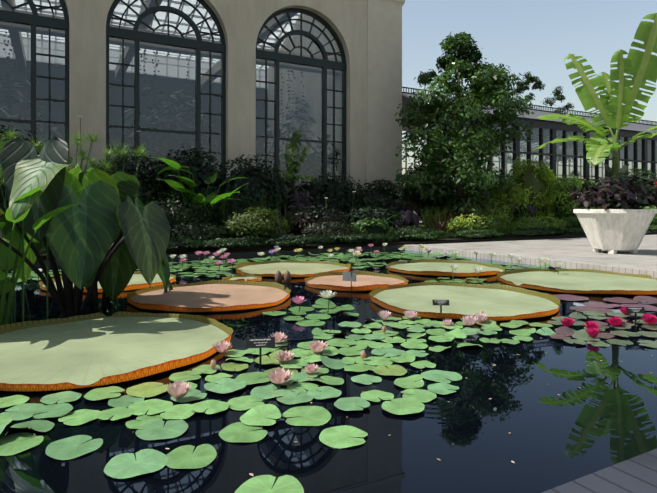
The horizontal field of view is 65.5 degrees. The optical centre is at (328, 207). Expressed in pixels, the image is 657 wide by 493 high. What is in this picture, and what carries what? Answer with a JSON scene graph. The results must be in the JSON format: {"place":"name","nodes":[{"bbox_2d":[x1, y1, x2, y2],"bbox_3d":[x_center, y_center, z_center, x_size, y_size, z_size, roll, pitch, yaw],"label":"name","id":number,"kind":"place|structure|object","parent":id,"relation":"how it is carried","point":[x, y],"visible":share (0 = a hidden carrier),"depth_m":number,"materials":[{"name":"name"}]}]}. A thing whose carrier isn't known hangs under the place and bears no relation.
{"place":"outdoors","nodes":[
{"label":"outdoors","id":0,"kind":"place"},
{"bbox_2d":[0,125,43,221],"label":"leaves","id":1,"kind":"object","parent":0,"point":[1,179],"visible":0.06,"depth_m":12.51,"materials":[{"name":"green plant"}]},
{"bbox_2d":[0,58,267,182],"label":"interior wall","id":2,"kind":"structure","parent":0,"point":[167,83],"depth_m":28.01,"materials":[{"name":"grey"}]},
{"bbox_2d":[0,0,404,239],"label":"wall","id":3,"kind":"structure","parent":0,"point":[384,69],"depth_m":19.16,"materials":[{"name":"beige paint"}]},
{"bbox_2d":[0,250,656,492],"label":"pool water","id":4,"kind":"structure","parent":0,"point":[604,415],"depth_m":2.78,"materials":[{"name":"black liquid"}]},
{"bbox_2d":[0,230,21,321],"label":"pickerelweed","id":5,"kind":"object","parent":4,"relation":"on","point":[4,248],"visible":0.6,"depth_m":5.12,"materials":[{"name":"green plant"}]},
{"bbox_2d":[0,208,41,258],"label":"leaf","id":6,"kind":"object","parent":4,"relation":"in","point":[1,213],"visible":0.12,"depth_m":5.88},
{"bbox_2d":[0,174,47,321],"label":"stems","id":7,"kind":"object","parent":4,"relation":"on","point":[23,273],"visible":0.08,"depth_m":4.89,"materials":[{"name":"green plant"}]},
{"bbox_2d":[0,186,79,324],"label":"leafy plant","id":8,"kind":"object","parent":4,"relation":"on","point":[40,222],"visible":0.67,"depth_m":4.82,"materials":[{"name":"green plant"}]},
{"bbox_2d":[0,136,172,316],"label":"elephant ear plant","id":9,"kind":"object","parent":4,"relation":"in","point":[78,238],"visible":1,"depth_m":5.16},
{"bbox_2d":[34,165,167,302],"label":"plant leaves","id":10,"kind":"object","parent":4,"relation":"in","point":[117,274],"visible":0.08,"depth_m":6.13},
{"bbox_2d":[39,271,175,292],"bbox_3d":[-3.297,1.098,7.749,1.906,0.090,1.861,0,0,-28],"label":"giant lily pad","id":11,"kind":"object","parent":4,"relation":"on","point":[137,280],"visible":0.33,"depth_m":7.67,"materials":[{"name":"green plant"}]},
{"bbox_2d":[0,312,232,390],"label":"giant lily pad","id":12,"kind":"object","parent":4,"relation":"on","point":[88,350],"visible":0.92,"depth_m":4.16,"materials":[{"name":"green plant"}]},
{"bbox_2d":[126,280,290,311],"bbox_3d":[-1.489,1.094,6.511,2.021,0.097,2.043,0,0,-28],"label":"giant lily pad","id":13,"kind":"object","parent":4,"relation":"on","point":[216,295],"visible":0.98,"depth_m":6.55,"materials":[{"name":"plant"}]},
{"bbox_2d":[222,274,261,281],"bbox_3d":[-1.357,1.104,8.004,0.622,0.077,0.606,0,0,-28],"label":"giant lily pad","id":14,"kind":"object","parent":4,"relation":"on","point":[247,277],"visible":0.83,"depth_m":8.20,"materials":[{"name":"green plant"}]},
{"bbox_2d":[246,337,274,367],"bbox_3d":[-0.489,1.066,3.674,0.210,0.261,0.048,0,0,-9],"label":"name label","id":15,"kind":"object","parent":4,"relation":"on","point":[260,343],"visible":1,"depth_m":3.67,"materials":[{"name":"black"}]},
{"bbox_2d":[275,270,290,282],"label":"flower buds","id":16,"kind":"object","parent":4,"relation":"on","point":[278,276],"visible":0.85,"depth_m":7.82,"materials":[{"name":"brown plant"}]},
{"bbox_2d":[235,260,350,276],"bbox_3d":[-0.651,1.094,9.393,2.167,0.097,2.181,0,0,-28],"label":"giant lily pad","id":17,"kind":"object","parent":4,"relation":"on","point":[295,268],"visible":0.88,"depth_m":9.61,"materials":[{"name":"green plant"}]},
{"bbox_2d":[0,251,656,492],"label":"lily pads","id":18,"kind":"object","parent":4,"relation":"on","point":[257,415],"visible":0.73,"depth_m":3.18,"materials":[{"name":"green plant"}]},
{"bbox_2d":[16,243,656,399],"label":"water lily flowers","id":19,"kind":"object","parent":4,"relation":"on","point":[178,390],"visible":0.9,"depth_m":4.86,"materials":[{"name":"pink plant"}]},
{"bbox_2d":[343,262,356,292],"bbox_3d":[0.284,0.961,6.904,0.196,0.470,0.016,0,0,-10],"label":"plant label","id":20,"kind":"object","parent":4,"relation":"in","point":[349,276],"visible":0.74,"depth_m":6.91,"materials":[{"name":"black metal"}]},
{"bbox_2d":[304,271,408,290],"bbox_3d":[0.410,1.093,7.766,1.588,0.100,1.608,0,0,-28],"label":"giant lily pad","id":21,"kind":"object","parent":4,"relation":"on","point":[366,280],"visible":0.88,"depth_m":7.89,"materials":[{"name":"plant"}]},
{"bbox_2d":[165,259,622,475],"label":"fallen petals","id":22,"kind":"object","parent":4,"relation":"on","point":[251,474],"visible":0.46,"depth_m":3.02,"materials":[{"name":"plant"}]},
{"bbox_2d":[432,300,448,319],"bbox_3d":[1.151,1.069,5.231,0.168,0.255,0.039,0,0,5],"label":"name label","id":23,"kind":"object","parent":4,"relation":"on","point":[441,302],"visible":0.94,"depth_m":5.23,"materials":[{"name":"black"}]},
{"bbox_2d":[387,259,504,276],"bbox_3d":[2.128,1.093,9.473,2.095,0.099,2.174,0,0,-28],"label":"giant lily pad","id":24,"kind":"object","parent":4,"relation":"on","point":[440,267],"visible":0.94,"depth_m":9.63,"materials":[{"name":"green plant"}]},
{"bbox_2d":[369,282,559,320],"bbox_3d":[1.627,1.098,6.234,2.225,0.089,2.288,0,0,-28],"label":"giant lily pad","id":25,"kind":"object","parent":4,"relation":"on","point":[493,302],"visible":0.98,"depth_m":6.24,"materials":[{"name":"green plant"}]},
{"bbox_2d":[496,268,656,294],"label":"giant lily pad","id":26,"kind":"object","parent":4,"relation":"on","point":[586,281],"visible":1,"depth_m":7.91,"materials":[{"name":"green plant"}]},
{"bbox_2d":[625,307,645,328],"bbox_3d":[2.911,1.069,4.845,0.168,0.255,0.039,0,0,5],"label":"name label","id":27,"kind":"object","parent":4,"relation":"on","point":[635,310],"visible":0.96,"depth_m":4.84,"materials":[{"name":"black"}]},
{"bbox_2d":[40,230,656,259],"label":"bed soil","id":28,"kind":"structure","parent":0,"point":[400,241],"depth_m":14.30,"materials":[{"name":"brown soil"}]},
{"bbox_2d":[0,129,46,237],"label":"papyrus plant","id":29,"kind":"object","parent":28,"relation":"on","point":[35,145],"visible":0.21,"depth_m":10.36,"materials":[{"name":"green plant"}]},
{"bbox_2d":[40,244,46,254],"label":"bed ground cover","id":30,"kind":"object","parent":28,"relation":"on","point":[43,250],"visible":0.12,"depth_m":10.05,"materials":[{"name":"green plant"}]},
{"bbox_2d":[66,127,101,171],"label":"papyrus plant","id":31,"kind":"object","parent":28,"relation":"on","point":[82,152],"visible":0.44,"depth_m":11.66,"materials":[{"name":"green plant"}]},
{"bbox_2d":[81,141,152,175],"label":"shrub","id":32,"kind":"object","parent":28,"relation":"on","point":[106,166],"visible":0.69,"depth_m":11.57,"materials":[{"name":"green plant"}]},
{"bbox_2d":[96,147,166,202],"bbox_3d":[-5.377,-0.331,13.617,2.164,2.628,2.167,0,0,-28],"label":"bed shrub","id":33,"kind":"object","parent":28,"relation":"on","point":[130,168],"visible":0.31,"depth_m":13.36,"materials":[{"name":"green plant"}]},
{"bbox_2d":[144,191,214,235],"bbox_3d":[-3.841,0.255,12.845,1.941,1.463,1.791,0,0,-28],"label":"shrub","id":34,"kind":"object","parent":28,"relation":"on","point":[178,211],"depth_m":12.46,"materials":[{"name":"green plant"}]},
{"bbox_2d":[166,238,208,252],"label":"bed ground cover","id":35,"kind":"object","parent":28,"relation":"on","point":[175,245],"visible":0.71,"depth_m":11.34,"materials":[{"name":"green plant"}]},
{"bbox_2d":[149,144,228,209],"bbox_3d":[-3.974,-0.412,14.599,2.505,2.789,2.010,0,0,-28],"label":"bed shrub","id":36,"kind":"object","parent":28,"relation":"on","point":[194,164],"visible":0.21,"depth_m":14.07,"materials":[{"name":"green plant"}]},
{"bbox_2d":[151,157,247,225],"bbox_3d":[-3.391,-0.109,13.244,2.569,2.185,2.176,0,0,-28],"label":"canna","id":37,"kind":"object","parent":28,"relation":"on","point":[200,198],"visible":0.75,"depth_m":12.80,"materials":[{"name":"green plant"}]},
{"bbox_2d":[169,222,230,246],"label":"bed shrub","id":38,"kind":"object","parent":28,"relation":"on","point":[201,232],"depth_m":11.91,"materials":[{"name":"green plant"}]},
{"bbox_2d":[78,116,355,237],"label":"stems","id":39,"kind":"object","parent":28,"relation":"on","point":[270,154],"visible":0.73,"depth_m":14.68,"materials":[{"name":"green plant"}]},
{"bbox_2d":[201,197,258,237],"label":"shrub","id":40,"kind":"object","parent":28,"relation":"on","point":[219,217],"visible":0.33,"depth_m":13.32,"materials":[{"name":"green plant"}]},
{"bbox_2d":[201,236,270,249],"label":"bed ground cover","id":41,"kind":"object","parent":28,"relation":"on","point":[236,243],"visible":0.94,"depth_m":11.83,"materials":[{"name":"green plant"}]},
{"bbox_2d":[212,154,287,218],"bbox_3d":[-2.361,-0.309,15.121,2.493,2.585,2.251,0,0,-28],"label":"bed shrub","id":42,"kind":"object","parent":28,"relation":"on","point":[257,179],"visible":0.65,"depth_m":14.62,"materials":[{"name":"green plant"}]},
{"bbox_2d":[208,190,298,243],"bbox_3d":[-2.024,0.180,13.489,2.867,1.592,2.102,0,0,-28],"label":"shrub","id":43,"kind":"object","parent":28,"relation":"on","point":[256,210],"depth_m":13.36,"materials":[{"name":"green plant"}]},
{"bbox_2d":[222,207,288,239],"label":"bed shrub","id":44,"kind":"object","parent":28,"relation":"on","point":[260,223],"visible":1,"depth_m":12.58,"materials":[{"name":"green plant"}]},
{"bbox_2d":[280,191,313,235],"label":"purple shrub","id":45,"kind":"object","parent":28,"relation":"on","point":[295,202],"visible":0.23,"depth_m":14.99,"materials":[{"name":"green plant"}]},
{"bbox_2d":[261,235,336,246],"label":"bed ground cover","id":46,"kind":"object","parent":28,"relation":"on","point":[288,240],"visible":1,"depth_m":12.61,"materials":[{"name":"green plant"}]},
{"bbox_2d":[279,204,350,236],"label":"shrub","id":47,"kind":"object","parent":28,"relation":"on","point":[306,217],"depth_m":14.11,"materials":[{"name":"green plant"}]},
{"bbox_2d":[302,221,359,243],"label":"bed shrub","id":48,"kind":"object","parent":28,"relation":"on","point":[329,229],"depth_m":13.52,"materials":[{"name":"green plant"}]},
{"bbox_2d":[303,172,365,217],"bbox_3d":[0.242,-0.099,16.959,2.548,2.199,1.839,0,0,-28],"label":"bed shrub","id":49,"kind":"object","parent":28,"relation":"on","point":[343,193],"depth_m":16.45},
{"bbox_2d":[329,233,402,244],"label":"bed ground cover","id":50,"kind":"object","parent":28,"relation":"on","point":[364,239],"visible":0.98,"depth_m":13.57,"materials":[{"name":"green plant"}]},
{"bbox_2d":[338,205,405,229],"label":"shrub","id":51,"kind":"object","parent":28,"relation":"on","point":[359,213],"depth_m":14.93,"materials":[{"name":"green plant"}]},
{"bbox_2d":[350,217,396,234],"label":"bed shrub","id":52,"kind":"object","parent":28,"relation":"on","point":[378,227],"visible":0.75,"depth_m":14.29,"materials":[{"name":"green plant"}]},
{"bbox_2d":[364,204,389,212],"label":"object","id":53,"kind":"object","parent":28,"relation":"on","point":[385,205],"visible":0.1,"depth_m":16.30,"materials":[{"name":"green plant"}]},
{"bbox_2d":[352,178,412,210],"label":"bed shrub","id":54,"kind":"object","parent":28,"relation":"on","point":[381,194],"visible":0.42,"depth_m":17.07,"materials":[{"name":"green plant"}]},
{"bbox_2d":[375,201,408,226],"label":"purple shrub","id":55,"kind":"object","parent":28,"relation":"on","point":[394,206],"visible":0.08,"depth_m":16.50,"materials":[{"name":"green plant"}]},
{"bbox_2d":[391,203,425,228],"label":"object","id":56,"kind":"object","parent":28,"relation":"on","point":[412,218],"visible":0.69,"depth_m":15.59,"materials":[{"name":"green plant"}]},
{"bbox_2d":[391,225,438,240],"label":"bed shrub","id":57,"kind":"object","parent":28,"relation":"on","point":[410,230],"depth_m":14.87,"materials":[{"name":"green plant"}]},
{"bbox_2d":[400,230,461,240],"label":"ground cover","id":58,"kind":"object","parent":28,"relation":"on","point":[430,236],"visible":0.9,"depth_m":14.92,"materials":[{"name":"green plant"}]},
{"bbox_2d":[412,206,449,229],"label":"shrub","id":59,"kind":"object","parent":28,"relation":"on","point":[436,218],"depth_m":16.75,"materials":[{"name":"green plant"}]},
{"bbox_2d":[421,209,482,238],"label":"shrub","id":60,"kind":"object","parent":28,"relation":"on","point":[441,223],"depth_m":16.28,"materials":[{"name":"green plant"}]},
{"bbox_2d":[436,207,475,224],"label":"purple shrub","id":61,"kind":"object","parent":28,"relation":"on","point":[455,215],"depth_m":17.33,"materials":[{"name":"plant"}]},
{"bbox_2d":[393,31,541,224],"bbox_3d":[4.540,-2.669,18.575,5.481,7.400,5.113,0,0,-28],"label":"corner tree","id":62,"kind":"object","parent":28,"relation":"on","point":[490,85],"depth_m":17.51,"materials":[{"name":"green plant"}]},
{"bbox_2d":[443,213,508,237],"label":"bed shrub","id":63,"kind":"object","parent":28,"relation":"on","point":[471,223],"visible":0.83,"depth_m":16.37,"materials":[{"name":"green plant"}]},
{"bbox_2d":[454,229,512,238],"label":"ground cover","id":64,"kind":"object","parent":28,"relation":"on","point":[483,234],"visible":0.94,"depth_m":15.88,"materials":[{"name":"green plant"}]},
{"bbox_2d":[463,188,518,218],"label":"bed shrub","id":65,"kind":"object","parent":28,"relation":"on","point":[503,196],"visible":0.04,"depth_m":19.18,"materials":[{"name":"green plant"}]},
{"bbox_2d":[480,198,513,224],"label":"bed shrub","id":66,"kind":"object","parent":28,"relation":"on","point":[495,207],"visible":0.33,"depth_m":17.72,"materials":[{"name":"green plant"}]},
{"bbox_2d":[484,214,510,237],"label":"shrub","id":67,"kind":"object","parent":28,"relation":"on","point":[496,227],"depth_m":16.59,"materials":[{"name":"green plant"}]},
{"bbox_2d":[512,204,540,223],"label":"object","id":68,"kind":"object","parent":28,"relation":"on","point":[532,209],"visible":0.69,"depth_m":18.89,"materials":[{"name":"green plant"}]},
{"bbox_2d":[502,156,555,215],"bbox_3d":[7.805,-0.519,20.016,2.418,3.002,1.565,0,0,-28],"label":"bed shrub","id":69,"kind":"object","parent":28,"relation":"on","point":[530,187],"visible":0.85,"depth_m":19.64,"materials":[{"name":"green plant"}]},
{"bbox_2d":[516,206,553,224],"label":"shrub","id":70,"kind":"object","parent":28,"relation":"on","point":[520,218],"depth_m":18.50,"materials":[{"name":"green plant"}]},
{"bbox_2d":[507,215,569,230],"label":"bed shrub","id":71,"kind":"object","parent":28,"relation":"on","point":[532,222],"depth_m":17.77,"materials":[{"name":"green plant"}]},
{"bbox_2d":[507,227,572,236],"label":"ground cover","id":72,"kind":"object","parent":28,"relation":"on","point":[540,232],"visible":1,"depth_m":17.11,"materials":[{"name":"green plant"}]},
{"bbox_2d":[535,166,563,218],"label":"bed shrub","id":73,"kind":"object","parent":28,"relation":"on","point":[552,180],"visible":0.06,"depth_m":21.48,"materials":[{"name":"green plant"}]},
{"bbox_2d":[546,174,590,228],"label":"bed shrub","id":74,"kind":"object","parent":28,"relation":"on","point":[563,206],"visible":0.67,"depth_m":20.10,"materials":[{"name":"green plant"}]},
{"bbox_2d":[559,215,581,228],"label":"bed shrub","id":75,"kind":"object","parent":28,"relation":"on","point":[573,221],"visible":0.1,"depth_m":19.13,"materials":[{"name":"green plant"}]},
{"bbox_2d":[567,227,584,234],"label":"ground cover","id":76,"kind":"object","parent":28,"relation":"on","point":[579,231],"visible":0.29,"depth_m":18.06,"materials":[{"name":"green plant"}]},
{"bbox_2d":[550,179,602,217],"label":"bed shrub","id":77,"kind":"object","parent":28,"relation":"on","point":[599,207],"depth_m":22.81,"materials":[{"name":"green plant"}]},
{"bbox_2d":[619,168,656,208],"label":"bed shrub","id":78,"kind":"object","parent":28,"relation":"on","point":[646,173],"visible":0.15,"depth_m":25.49,"materials":[{"name":"green plant"}]},
{"bbox_2d":[640,206,656,225],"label":"bed shrub","id":79,"kind":"object","parent":28,"relation":"on","point":[654,221],"visible":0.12,"depth_m":21.31,"materials":[{"name":"green plant"}]},
{"bbox_2d":[646,224,656,232],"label":"ground cover","id":80,"kind":"object","parent":28,"relation":"on","point":[652,228],"visible":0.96,"depth_m":20.07,"materials":[{"name":"green plant"}]},
{"bbox_2d":[267,0,656,202],"label":"sky","id":81,"kind":"structure","parent":0,"point":[536,37],"materials":[{"name":"blue"}]},
{"bbox_2d":[423,235,656,268],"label":"pavement","id":82,"kind":"structure","parent":0,"point":[581,249],"depth_m":12.34,"materials":[{"name":"grey stone"}]},
{"bbox_2d":[404,244,656,277],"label":"coping","id":83,"kind":"object","parent":82,"relation":"on","point":[570,264],"visible":0.33,"depth_m":10.19,"materials":[{"name":"grey stone"}]},
{"bbox_2d":[573,209,656,253],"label":"planter urn","id":84,"kind":"object","parent":82,"relation":"on","point":[613,231],"visible":1,"depth_m":11.23,"materials":[{"name":"concrete"}]},
{"bbox_2d":[532,13,656,208],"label":"banana plant","id":85,"kind":"object","parent":84,"relation":"on","point":[640,66],"visible":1,"depth_m":11.54,"materials":[{"name":"green plant"}]},
{"bbox_2d":[562,163,656,208],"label":"leaves","id":86,"kind":"object","parent":84,"relation":"on","point":[608,169],"visible":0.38,"depth_m":11.97,"materials":[{"name":"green plant"}]},
{"bbox_2d":[567,171,656,209],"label":"potted foliage plant","id":87,"kind":"object","parent":84,"relation":"on","point":[622,192],"visible":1,"depth_m":11.22,"materials":[{"name":"purple plant"}]},
{"bbox_2d":[542,449,656,492],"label":"coping","id":88,"kind":"object","parent":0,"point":[637,474],"depth_m":1.91,"materials":[{"name":"grey stone"}]},
{"label":"ground","id":89,"kind":"structure","parent":0,"visible":0},
{"bbox_2d":[64,0,366,219],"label":"building wall","id":90,"kind":"structure","parent":89,"relation":"on","point":[241,22],"depth_m":16.75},
{"bbox_2d":[0,0,299,86],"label":"glass roof","id":91,"kind":"structure","parent":90,"relation":"attached to","point":[151,65],"depth_m":26.97,"materials":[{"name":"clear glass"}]},
{"bbox_2d":[0,0,299,87],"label":"roof framing","id":92,"kind":"object","parent":90,"relation":"attached to","point":[161,30],"depth_m":26.63,"materials":[{"name":"white"}]},
{"bbox_2d":[0,0,339,87],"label":"interior trusses","id":93,"kind":"object","parent":90,"relation":"attached to","point":[40,30],"depth_m":20.49,"materials":[{"name":"beige"}]},
{"bbox_2d":[0,31,340,198],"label":"interior plants","id":94,"kind":"object","parent":90,"relation":"attached to","point":[204,127],"depth_m":20.13,"materials":[{"name":"green plant"}]},
{"bbox_2d":[0,0,346,209],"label":"conservatory window frames","id":95,"kind":"structure","parent":90,"relation":"in","point":[135,35],"depth_m":16.16,"materials":[{"name":"black metal"}]},
{"bbox_2d":[0,0,342,203],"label":"window glass","id":96,"kind":"object","parent":95,"relation":"in","point":[141,63],"depth_m":15.96,"materials":[{"name":"clear glass"}]},
{"bbox_2d":[35,245,403,266],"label":"pool kerb","id":97,"kind":"structure","parent":89,"relation":"on","point":[285,252],"depth_m":12.32,"materials":[{"name":"grey stone"}]},
{"bbox_2d":[402,161,454,219],"bbox_3d":[4.011,-0.548,20.809,2.307,3.060,2.209,0,0,-28],"label":"bed shrub","id":98,"kind":"object","parent":89,"relation":"on","point":[422,204],"visible":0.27,"depth_m":20.24,"materials":[{"name":"green plant"}]},
{"bbox_2d":[402,87,656,227],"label":"wing frames","id":99,"kind":"structure","parent":89,"relation":"on","point":[552,126],"depth_m":28.94,"materials":[{"name":"metal"}]},
{"bbox_2d":[402,93,656,150],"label":"wing roof","id":100,"kind":"structure","parent":99,"relation":"on","point":[630,127],"depth_m":32.09,"materials":[{"name":"grey metal"}]},
{"bbox_2d":[424,122,656,180],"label":"wing glass","id":101,"kind":"object","parent":99,"relation":"in","point":[571,153],"depth_m":28.76,"materials":[{"name":"clear glass"}]},
{"bbox_2d":[402,124,656,225],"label":"wing interior","id":102,"kind":"object","parent":89,"relation":"on","point":[581,146],"depth_m":37.39,"materials":[{"name":"white"}]},
{"bbox_2d":[496,71,581,177],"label":"tree","id":103,"kind":"object","parent":89,"relation":"on","point":[522,87],"depth_m":47.50,"materials":[{"name":"green plant"}]}
]}

